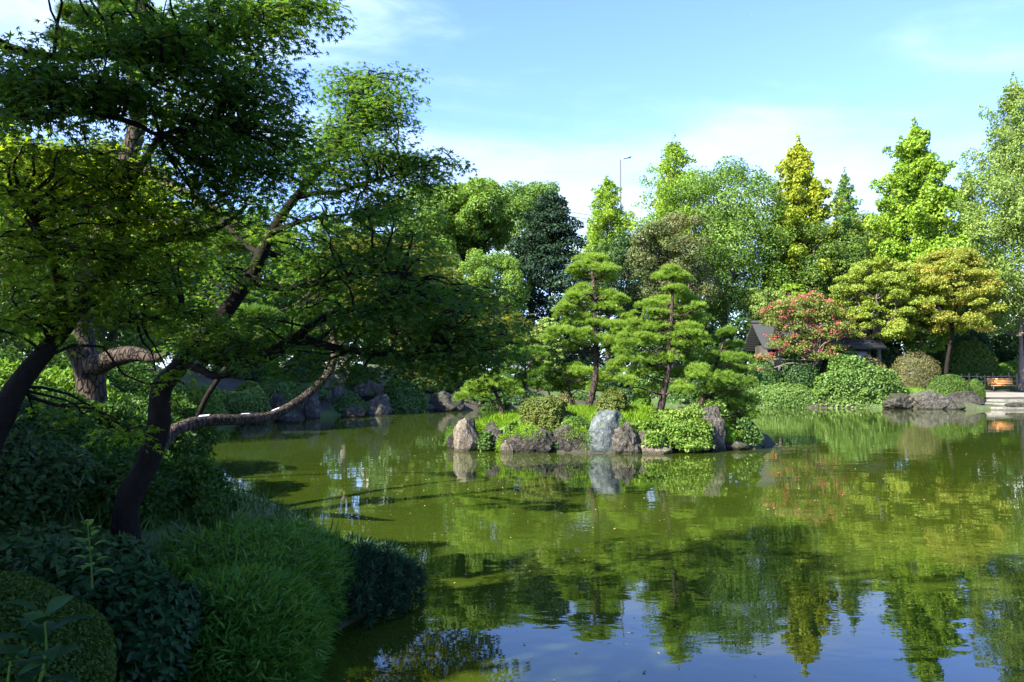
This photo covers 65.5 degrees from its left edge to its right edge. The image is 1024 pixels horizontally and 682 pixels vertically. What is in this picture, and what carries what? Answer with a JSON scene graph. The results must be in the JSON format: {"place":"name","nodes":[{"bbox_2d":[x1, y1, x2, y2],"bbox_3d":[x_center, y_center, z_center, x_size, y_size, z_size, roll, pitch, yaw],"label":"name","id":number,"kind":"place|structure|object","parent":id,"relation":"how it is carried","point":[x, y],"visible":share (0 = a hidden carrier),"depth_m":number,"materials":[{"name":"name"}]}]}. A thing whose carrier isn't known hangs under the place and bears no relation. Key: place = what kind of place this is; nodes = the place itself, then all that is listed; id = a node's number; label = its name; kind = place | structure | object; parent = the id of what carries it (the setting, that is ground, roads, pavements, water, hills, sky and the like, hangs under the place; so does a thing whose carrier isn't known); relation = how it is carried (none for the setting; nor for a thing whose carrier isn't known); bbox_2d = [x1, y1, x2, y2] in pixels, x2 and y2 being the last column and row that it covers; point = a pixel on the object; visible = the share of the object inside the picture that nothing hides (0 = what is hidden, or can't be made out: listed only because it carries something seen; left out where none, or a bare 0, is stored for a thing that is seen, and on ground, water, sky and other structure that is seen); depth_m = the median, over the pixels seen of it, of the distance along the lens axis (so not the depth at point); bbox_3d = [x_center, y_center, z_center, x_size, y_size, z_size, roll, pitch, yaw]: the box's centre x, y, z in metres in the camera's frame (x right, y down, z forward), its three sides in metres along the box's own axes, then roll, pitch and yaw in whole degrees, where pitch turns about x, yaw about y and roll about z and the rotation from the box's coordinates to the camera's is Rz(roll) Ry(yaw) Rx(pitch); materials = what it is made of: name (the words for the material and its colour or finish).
{"place":"outdoors","nodes":[
{"label":"outdoors","id":0,"kind":"place"},
{"bbox_2d":[0,0,1023,374],"label":"sky","id":1,"kind":"structure","parent":0,"point":[561,91],"materials":[{"name":"blue"}]},
{"bbox_2d":[1,364,1023,629],"bbox_3d":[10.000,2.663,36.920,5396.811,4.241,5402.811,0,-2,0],"label":"ground","id":2,"kind":"structure","parent":0,"point":[229,384],"depth_m":39.39,"materials":[{"name":"plant"}]},
{"bbox_2d":[0,648,54,681],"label":"broadleaf sprout","id":3,"kind":"object","parent":2,"relation":"on","point":[31,665],"visible":0.99,"depth_m":2.62,"materials":[{"name":"green plant"}]},
{"bbox_2d":[0,119,78,279],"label":"shade tree","id":4,"kind":"object","parent":2,"relation":"on","point":[6,131],"visible":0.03,"depth_m":33.10,"materials":[{"name":"green plant"}]},
{"bbox_2d":[0,595,95,681],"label":"broadleaf sprout","id":5,"kind":"object","parent":2,"relation":"on","point":[40,629],"visible":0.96,"depth_m":2.79,"materials":[{"name":"green plant"}]},
{"bbox_2d":[0,221,103,368],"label":"evergreen tree","id":6,"kind":"object","parent":2,"relation":"on","point":[10,339],"visible":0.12,"depth_m":24.09,"materials":[{"name":"green plant"}]},
{"bbox_2d":[0,389,111,531],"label":"evergreen shrub","id":7,"kind":"object","parent":2,"relation":"on","point":[26,479],"visible":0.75,"depth_m":6.36,"materials":[{"name":"green plant"}]},
{"bbox_2d":[0,569,117,681],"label":"clipped azalea","id":8,"kind":"object","parent":2,"relation":"on","point":[97,652],"visible":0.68,"depth_m":3.61,"materials":[{"name":"green plant"}]},
{"bbox_2d":[0,358,139,413],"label":"evergreen shrub","id":9,"kind":"object","parent":2,"relation":"on","point":[64,379],"visible":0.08,"depth_m":11.88,"materials":[{"name":"green plant"}]},
{"bbox_2d":[0,521,166,622],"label":"evergreen shrub","id":10,"kind":"object","parent":2,"relation":"on","point":[41,551],"visible":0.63,"depth_m":5.25,"materials":[{"name":"green plant"}]},
{"bbox_2d":[0,380,172,461],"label":"evergreen shrub","id":11,"kind":"object","parent":2,"relation":"on","point":[75,433],"visible":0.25,"depth_m":9.09,"materials":[{"name":"green plant"}]},
{"bbox_2d":[68,519,113,588],"bbox_3d":[-2.404,1.216,4.543,0.258,0.396,0.215,-1,-3,16],"label":"seedling","id":12,"kind":"object","parent":2,"relation":"on","point":[88,522],"visible":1,"depth_m":4.56,"materials":[{"name":"green plant"}]},
{"bbox_2d":[0,347,183,402],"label":"evergreen shrub","id":13,"kind":"object","parent":2,"relation":"on","point":[61,362],"visible":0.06,"depth_m":16.47,"materials":[{"name":"green plant"}]},
{"bbox_2d":[2,217,191,374],"bbox_3d":[-15.612,-1.126,29.777,6.316,7.110,6.327,0,-2,0],"label":"evergreen tree","id":14,"kind":"object","parent":2,"relation":"on","point":[110,341],"visible":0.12,"depth_m":29.38,"materials":[{"name":"green plant"}]},
{"bbox_2d":[18,131,191,336],"bbox_3d":[-20.501,-4.368,39.181,8.742,11.978,9.502,0,-2,0],"label":"shade tree","id":15,"kind":"object","parent":2,"relation":"on","point":[108,141],"visible":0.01,"depth_m":37.75,"materials":[{"name":"green plant"}]},
{"bbox_2d":[22,555,221,681],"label":"broadleaf shrub","id":16,"kind":"object","parent":2,"relation":"on","point":[156,647],"visible":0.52,"depth_m":4.84,"materials":[{"name":"green plant"}]},
{"bbox_2d":[0,72,247,455],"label":"maple tree","id":17,"kind":"object","parent":2,"relation":"on","point":[58,170],"visible":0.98,"depth_m":5.15,"materials":[{"name":"green plant"}]},
{"bbox_2d":[0,0,279,403],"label":"pine tree","id":18,"kind":"object","parent":2,"relation":"on","point":[91,366],"visible":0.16,"depth_m":10.75,"materials":[{"name":"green plant"}]},
{"bbox_2d":[44,443,243,530],"bbox_3d":[-3.472,1.433,7.381,1.863,0.922,1.930,-1,-3,20],"label":"evergreen shrub","id":19,"kind":"object","parent":2,"relation":"on","point":[193,480],"visible":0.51,"depth_m":7.09,"materials":[{"name":"green plant"}]},
{"bbox_2d":[117,388,221,463],"bbox_3d":[-6.793,1.631,14.147,3.107,1.616,3.329,-1,-3,23],"label":"evergreen shrub","id":20,"kind":"object","parent":2,"relation":"on","point":[193,441],"visible":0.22,"depth_m":14.19,"materials":[{"name":"green plant"}]},
{"bbox_2d":[0,0,357,249],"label":"maple tree","id":21,"kind":"object","parent":2,"relation":"on","point":[146,43],"visible":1,"depth_m":5.03,"materials":[{"name":"green plant"}]},
{"bbox_2d":[0,477,357,604],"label":"undergrowth","id":22,"kind":"object","parent":2,"relation":"on","point":[267,502],"visible":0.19,"depth_m":7.12,"materials":[{"name":"green plant"}]},
{"bbox_2d":[144,198,258,375],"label":"evergreen tree","id":23,"kind":"object","parent":2,"relation":"on","point":[205,290],"visible":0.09,"depth_m":40.71,"materials":[{"name":"green plant"}]},
{"bbox_2d":[183,384,228,414],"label":"shrub","id":24,"kind":"object","parent":2,"relation":"on","point":[215,404],"visible":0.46,"depth_m":33.02,"materials":[{"name":"green plant"}]},
{"bbox_2d":[133,559,335,681],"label":"dwarf bamboo","id":25,"kind":"object","parent":2,"relation":"on","point":[284,639],"visible":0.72,"depth_m":5.48,"materials":[{"name":"green plant"}]},
{"bbox_2d":[221,380,270,413],"bbox_3d":[-12.290,2.648,36.411,2.629,1.747,1.633,0,-2,0],"label":"shrub","id":26,"kind":"object","parent":2,"relation":"on","point":[241,398],"visible":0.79,"depth_m":35.96,"materials":[{"name":"green plant"}]},
{"bbox_2d":[150,511,360,666],"bbox_3d":[-2.503,2.080,7.129,2.324,1.112,3.358,0,-2,0],"label":"dwarf bamboo","id":27,"kind":"object","parent":2,"relation":"on","point":[321,576],"visible":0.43,"depth_m":6.77,"materials":[{"name":"green plant"}]},
{"bbox_2d":[217,227,322,360],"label":"evergreen tree","id":28,"kind":"object","parent":2,"relation":"on","point":[279,301],"visible":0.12,"depth_m":45.73,"materials":[{"name":"green plant"}]},
{"bbox_2d":[162,252,390,457],"bbox_3d":[-4.556,0.112,14.287,2.835,4.014,5.193,-2,-3,40],"label":"pine tree","id":29,"kind":"object","parent":2,"relation":"on","point":[177,429],"visible":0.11,"depth_m":14.44,"materials":[{"name":"green plant"}]},
{"bbox_2d":[257,374,301,402],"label":"shrub","id":30,"kind":"object","parent":2,"relation":"on","point":[290,392],"visible":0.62,"depth_m":39.54,"materials":[{"name":"green plant"}]},
{"bbox_2d":[282,354,323,381],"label":"shrub","id":31,"kind":"object","parent":2,"relation":"on","point":[296,372],"visible":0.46,"depth_m":45.33,"materials":[{"name":"green plant"}]},
{"bbox_2d":[303,391,320,417],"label":"rock","id":32,"kind":"object","parent":2,"relation":"on","point":[312,407],"visible":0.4,"depth_m":40.63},
{"bbox_2d":[111,61,536,539],"bbox_3d":[-1.521,-0.506,6.541,3.443,4.361,2.972,0,-2,0],"label":"maple tree","id":33,"kind":"object","parent":2,"relation":"on","point":[392,305],"visible":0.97,"depth_m":6.33,"materials":[{"name":"green plant"}]},
{"bbox_2d":[307,210,381,369],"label":"evergreen tree","id":34,"kind":"object","parent":2,"relation":"on","point":[342,227],"visible":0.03,"depth_m":53.45,"materials":[{"name":"green plant"}]},
{"bbox_2d":[331,392,369,412],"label":"shrub","id":35,"kind":"object","parent":2,"relation":"on","point":[347,401],"visible":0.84,"depth_m":43.65,"materials":[{"name":"green plant"}]},
{"bbox_2d":[196,233,541,415],"bbox_3d":[-2.821,0.377,15.232,7.800,4.976,2.845,-2,-3,38],"label":"maple tree","id":36,"kind":"object","parent":2,"relation":"on","point":[208,393],"visible":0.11,"depth_m":14.44,"materials":[{"name":"green plant"}]},
{"bbox_2d":[316,530,429,628],"bbox_3d":[-1.553,2.308,7.758,1.530,0.814,1.904,0,-2,0],"label":"juniper shrub","id":37,"kind":"object","parent":2,"relation":"on","point":[395,566],"visible":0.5,"depth_m":7.49,"materials":[{"name":"green plant"}]},
{"bbox_2d":[365,394,391,414],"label":"rock","id":38,"kind":"object","parent":2,"relation":"on","point":[380,405],"visible":0.56,"depth_m":44.00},
{"bbox_2d":[383,372,428,412],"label":"shrub","id":39,"kind":"object","parent":2,"relation":"on","point":[402,394],"visible":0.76,"depth_m":46.90,"materials":[{"name":"green plant"}]},
{"bbox_2d":[360,185,459,283],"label":"evergreen tree","id":40,"kind":"object","parent":2,"relation":"on","point":[428,215],"visible":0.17,"depth_m":57.09,"materials":[{"name":"green plant"}]},
{"bbox_2d":[428,391,463,411],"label":"rock","id":41,"kind":"object","parent":2,"relation":"on","point":[441,401],"visible":0.48,"depth_m":48.59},
{"bbox_2d":[424,177,529,364],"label":"camphor tree","id":42,"kind":"object","parent":2,"relation":"on","point":[475,215],"visible":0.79,"depth_m":60.45,"materials":[{"name":"green plant"}]},
{"bbox_2d":[448,247,532,355],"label":"evergreen tree","id":43,"kind":"object","parent":2,"relation":"on","point":[480,271],"visible":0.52,"depth_m":55.14,"materials":[{"name":"green plant"}]},
{"bbox_2d":[470,394,511,409],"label":"shrub","id":44,"kind":"object","parent":2,"relation":"on","point":[506,403],"visible":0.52,"depth_m":50.36,"materials":[{"name":"green plant"}]},
{"bbox_2d":[1,264,1023,372],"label":"treeline","id":45,"kind":"object","parent":2,"relation":"on","point":[738,325],"visible":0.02,"depth_m":87.61,"materials":[{"name":"green plant"}]},
{"bbox_2d":[495,180,570,368],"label":"evergreen tree","id":46,"kind":"object","parent":2,"relation":"on","point":[527,194],"visible":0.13,"depth_m":67.87,"materials":[{"name":"green plant"}]},
{"bbox_2d":[481,188,609,365],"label":"conifer tree","id":47,"kind":"object","parent":2,"relation":"on","point":[542,260],"visible":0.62,"depth_m":58.09,"materials":[{"name":"green plant"}]},
{"bbox_2d":[571,174,637,365],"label":"ginkgo tree","id":48,"kind":"object","parent":2,"relation":"on","point":[610,213],"visible":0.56,"depth_m":77.75,"materials":[{"name":"green plant"}]},
{"bbox_2d":[587,227,685,369],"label":"evergreen tree","id":49,"kind":"object","parent":2,"relation":"on","point":[623,243],"visible":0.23,"depth_m":65.67,"materials":[{"name":"green plant"}]},
{"bbox_2d":[624,211,719,367],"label":"holly tree","id":50,"kind":"object","parent":2,"relation":"on","point":[665,227],"visible":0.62,"depth_m":62.74,"materials":[{"name":"green plant"}]},
{"bbox_2d":[653,389,702,403],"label":"shrub","id":51,"kind":"object","parent":2,"relation":"on","point":[681,398],"visible":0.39,"depth_m":54.16,"materials":[{"name":"green plant"}]},
{"bbox_2d":[620,133,738,366],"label":"ginkgo tree","id":52,"kind":"object","parent":2,"relation":"on","point":[674,172],"visible":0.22,"depth_m":72.75,"materials":[{"name":"green plant"}]},
{"bbox_2d":[656,155,797,341],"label":"oak tree","id":53,"kind":"object","parent":2,"relation":"on","point":[735,227],"visible":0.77,"depth_m":66.55,"materials":[{"name":"green plant"}]},
{"bbox_2d":[740,358,782,390],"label":"shrub","id":54,"kind":"object","parent":2,"relation":"on","point":[769,376],"visible":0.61,"depth_m":56.91,"materials":[{"name":"green plant"}]},
{"bbox_2d":[746,382,821,407],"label":"clipped shrub","id":55,"kind":"object","parent":2,"relation":"on","point":[778,393],"visible":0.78,"depth_m":53.90,"materials":[{"name":"green plant"}]},
{"bbox_2d":[780,351,821,388],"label":"shrub","id":56,"kind":"object","parent":2,"relation":"on","point":[794,373],"visible":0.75,"depth_m":57.35,"materials":[{"name":"green plant"}]},
{"bbox_2d":[742,132,861,308],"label":"tulip tree","id":57,"kind":"object","parent":2,"relation":"on","point":[796,181],"visible":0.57,"depth_m":67.14,"materials":[{"name":"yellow plant"}]},
{"bbox_2d":[743,321,886,382],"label":"garden hut","id":58,"kind":"object","parent":2,"relation":"on","point":[756,340],"visible":0.29,"depth_m":59.51,"materials":[{"name":"brown wood"}]},
{"bbox_2d":[759,219,880,320],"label":"evergreen tree","id":59,"kind":"object","parent":2,"relation":"on","point":[843,260],"visible":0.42,"depth_m":65.70,"materials":[{"name":"green plant"}]},
{"bbox_2d":[830,167,863,319],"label":"cypress tree","id":60,"kind":"object","parent":2,"relation":"on","point":[848,210],"visible":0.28,"depth_m":80.30,"materials":[{"name":"green plant"}]},
{"bbox_2d":[812,353,912,407],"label":"flowering shrub","id":61,"kind":"object","parent":2,"relation":"on","point":[858,383],"visible":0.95,"depth_m":53.49,"materials":[{"name":"green plant"}]},
{"bbox_2d":[838,210,893,291],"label":"evergreen tree","id":62,"kind":"object","parent":2,"relation":"on","point":[855,221],"visible":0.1,"depth_m":70.21,"materials":[{"name":"green plant"}]},
{"bbox_2d":[870,324,903,370],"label":"shrub","id":63,"kind":"object","parent":2,"relation":"on","point":[891,353],"visible":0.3,"depth_m":62.43,"materials":[{"name":"green plant"}]},
{"bbox_2d":[882,393,914,408],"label":"rock","id":64,"kind":"object","parent":2,"relation":"on","point":[897,401],"visible":0.59,"depth_m":52.25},
{"bbox_2d":[855,116,990,377],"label":"tulip tree","id":65,"kind":"object","parent":2,"relation":"on","point":[916,206],"visible":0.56,"depth_m":65.89,"materials":[{"name":"green plant"}]},
{"bbox_2d":[908,390,952,408],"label":"rock","id":66,"kind":"object","parent":2,"relation":"on","point":[927,399],"visible":0.59,"depth_m":51.54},
{"bbox_2d":[925,374,972,394],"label":"clipped azalea","id":67,"kind":"object","parent":2,"relation":"on","point":[946,384],"visible":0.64,"depth_m":54.40,"materials":[{"name":"green plant"}]},
{"bbox_2d":[899,247,1008,374],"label":"maple tree","id":68,"kind":"object","parent":2,"relation":"on","point":[962,262],"visible":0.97,"depth_m":57.83,"materials":[{"name":"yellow plant"}]},
{"bbox_2d":[924,329,1002,375],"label":"shrub","id":69,"kind":"object","parent":2,"relation":"on","point":[938,355],"visible":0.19,"depth_m":70.37,"materials":[{"name":"green plant"}]},
{"bbox_2d":[939,71,1023,390],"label":"zelkova tree","id":70,"kind":"object","parent":2,"relation":"on","point":[1005,225],"visible":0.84,"depth_m":60.74,"materials":[{"name":"green plant"}]},
{"bbox_2d":[948,164,1015,337],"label":"evergreen tree","id":71,"kind":"object","parent":2,"relation":"on","point":[972,197],"visible":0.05,"depth_m":75.86,"materials":[{"name":"green plant"}]},
{"bbox_2d":[991,323,1023,369],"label":"shrub","id":72,"kind":"object","parent":2,"relation":"on","point":[1008,356],"visible":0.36,"depth_m":69.79,"materials":[{"name":"green plant"}]},
{"bbox_2d":[203,408,1023,681],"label":"water","id":73,"kind":"structure","parent":0,"point":[961,537],"depth_m":10.35,"materials":[{"name":"liquid"}]},
{"bbox_2d":[498,409,775,453],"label":"island terrain","id":74,"kind":"structure","parent":0,"point":[768,441],"depth_m":23.05,"materials":[{"name":"soil"}]},
{"bbox_2d":[453,418,480,450],"bbox_3d":[-1.237,3.042,23.413,1.016,1.559,0.857,0,-2,0],"label":"rock","id":75,"kind":"object","parent":74,"relation":"on","point":[465,435],"visible":0.52,"depth_m":23.12,"materials":[{"name":"stone"}]},
{"bbox_2d":[499,332,553,400],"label":"pine tree","id":76,"kind":"object","parent":74,"relation":"on","point":[523,378],"visible":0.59,"depth_m":26.28,"materials":[{"name":"green plant"}]},
{"bbox_2d":[501,426,557,452],"bbox_3d":[0.528,3.142,22.810,1.719,1.413,0.802,0,-2,0],"label":"rock","id":77,"kind":"object","parent":74,"relation":"on","point":[519,444],"visible":0.54,"depth_m":22.56,"materials":[{"name":"stone"}]},
{"bbox_2d":[519,395,571,430],"bbox_3d":[1.012,2.197,23.826,1.640,1.154,1.514,0,-2,0],"label":"azalea shrub","id":78,"kind":"object","parent":74,"relation":"on","point":[547,411],"visible":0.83,"depth_m":23.38,"materials":[{"name":"green plant"}]},
{"bbox_2d":[529,317,564,394],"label":"tree","id":79,"kind":"object","parent":74,"relation":"on","point":[544,322],"visible":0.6,"depth_m":27.05,"materials":[{"name":"green plant"}]},
{"bbox_2d":[552,424,586,451],"bbox_3d":[1.706,3.062,22.796,1.260,1.353,0.482,-1,-3,15],"label":"rock","id":80,"kind":"object","parent":74,"relation":"on","point":[569,445],"visible":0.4,"depth_m":22.64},
{"bbox_2d":[540,359,625,405],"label":"pine tree","id":81,"kind":"object","parent":74,"relation":"on","point":[565,383],"visible":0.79,"depth_m":27.14,"materials":[{"name":"green plant"}]},
{"bbox_2d":[542,250,639,405],"bbox_3d":[2.477,-0.329,25.166,3.217,5.251,2.251,0,-2,0],"label":"pine tree","id":82,"kind":"object","parent":74,"relation":"on","point":[572,300],"visible":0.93,"depth_m":25.14,"materials":[{"name":"green plant"}]},
{"bbox_2d":[586,409,624,452],"bbox_3d":[2.692,3.034,22.795,1.377,2.188,0.761,0,-2,0],"label":"rock","id":83,"kind":"object","parent":74,"relation":"on","point":[604,424],"visible":0.48,"depth_m":22.54,"materials":[{"name":"stone"}]},
{"bbox_2d":[595,385,629,411],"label":"azalea shrub","id":84,"kind":"object","parent":74,"relation":"on","point":[613,397],"visible":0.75,"depth_m":24.14,"materials":[{"name":"green plant"}]},
{"bbox_2d":[474,403,762,441],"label":"island grass","id":85,"kind":"structure","parent":74,"relation":"on","point":[642,412],"depth_m":24.48,"materials":[{"name":"plant"}]},
{"bbox_2d":[452,368,525,414],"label":"pine tree","id":86,"kind":"object","parent":85,"relation":"on","point":[509,385],"visible":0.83,"depth_m":25.05,"materials":[{"name":"green plant"}]},
{"bbox_2d":[611,421,639,453],"bbox_3d":[3.222,3.075,22.586,0.912,1.599,0.641,0,-2,0],"label":"rock","id":87,"kind":"object","parent":74,"relation":"on","point":[625,439],"visible":0.56,"depth_m":22.37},
{"bbox_2d":[641,438,672,453],"bbox_3d":[4.029,3.162,22.458,1.011,0.876,0.679,0,-2,0],"label":"rock","id":88,"kind":"object","parent":74,"relation":"on","point":[665,449],"visible":0.36,"depth_m":22.25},
{"bbox_2d":[641,429,666,447],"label":"leafy plant","id":89,"kind":"object","parent":88,"relation":"on","point":[657,437],"visible":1,"depth_m":22.29,"materials":[{"name":"green plant"}]},
{"bbox_2d":[611,262,717,415],"bbox_3d":[4.581,0.135,24.095,3.418,4.999,2.194,0,-2,0],"label":"pine tree","id":90,"kind":"object","parent":74,"relation":"on","point":[672,272],"visible":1,"depth_m":23.92,"materials":[{"name":"green plant"}]},
{"bbox_2d":[640,400,727,451],"bbox_3d":[5.055,2.487,23.417,2.020,1.516,2.651,-2,-3,37],"label":"creeper","id":91,"kind":"object","parent":74,"relation":"on","point":[672,423],"visible":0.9,"depth_m":22.85,"materials":[{"name":"green plant"}]},
{"bbox_2d":[699,404,725,450],"bbox_3d":[5.805,2.978,23.257,0.898,2.294,0.645,0,-2,0],"label":"rock","id":92,"kind":"object","parent":74,"relation":"on","point":[712,416],"visible":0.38,"depth_m":23.10,"materials":[{"name":"stone"}]},
{"bbox_2d":[691,324,763,420],"bbox_3d":[6.693,1.045,24.421,2.480,3.234,2.152,0,-2,0],"label":"pine tree","id":93,"kind":"object","parent":74,"relation":"on","point":[734,394],"visible":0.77,"depth_m":24.35,"materials":[{"name":"green plant"}]},
{"bbox_2d":[730,415,764,446],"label":"leafy plant","id":94,"kind":"object","parent":74,"relation":"on","point":[750,432],"visible":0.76,"depth_m":23.75,"materials":[{"name":"green plant"}]},
{"bbox_2d":[749,384,1017,394],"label":"lawn","id":95,"kind":"structure","parent":0,"point":[921,390],"depth_m":61.75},
{"bbox_2d":[739,286,786,328],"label":"tree","id":96,"kind":"object","parent":95,"relation":"on","point":[759,299],"visible":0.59,"depth_m":64.62,"materials":[{"name":"green plant"}]},
{"bbox_2d":[775,283,813,320],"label":"tree","id":97,"kind":"object","parent":95,"relation":"on","point":[789,289],"visible":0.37,"depth_m":64.66,"materials":[{"name":"green plant"}]},
{"bbox_2d":[745,290,859,378],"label":"crape myrtle","id":98,"kind":"object","parent":95,"relation":"on","point":[815,342],"visible":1,"depth_m":56.92,"materials":[{"name":"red plant"}]},
{"bbox_2d":[826,255,928,363],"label":"maple tree","id":99,"kind":"object","parent":95,"relation":"on","point":[863,275],"visible":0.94,"depth_m":59.08,"materials":[{"name":"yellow plant"}]},
{"bbox_2d":[889,349,941,388],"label":"weeping shrub","id":100,"kind":"object","parent":95,"relation":"on","point":[925,374],"visible":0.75,"depth_m":57.82,"materials":[{"name":"plant"}]},
{"bbox_2d":[897,299,950,382],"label":"tree","id":101,"kind":"object","parent":95,"relation":"on","point":[921,345],"visible":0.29,"depth_m":61.28,"materials":[{"name":"green plant"}]},
{"bbox_2d":[938,340,999,384],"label":"hedge","id":102,"kind":"object","parent":95,"relation":"on","point":[972,361],"visible":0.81,"depth_m":63.77,"materials":[{"name":"green plant"}]},
{"bbox_2d":[990,360,1017,382],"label":"hedge","id":103,"kind":"object","parent":95,"relation":"on","point":[1012,370],"visible":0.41,"depth_m":63.96,"materials":[{"name":"green plant"}]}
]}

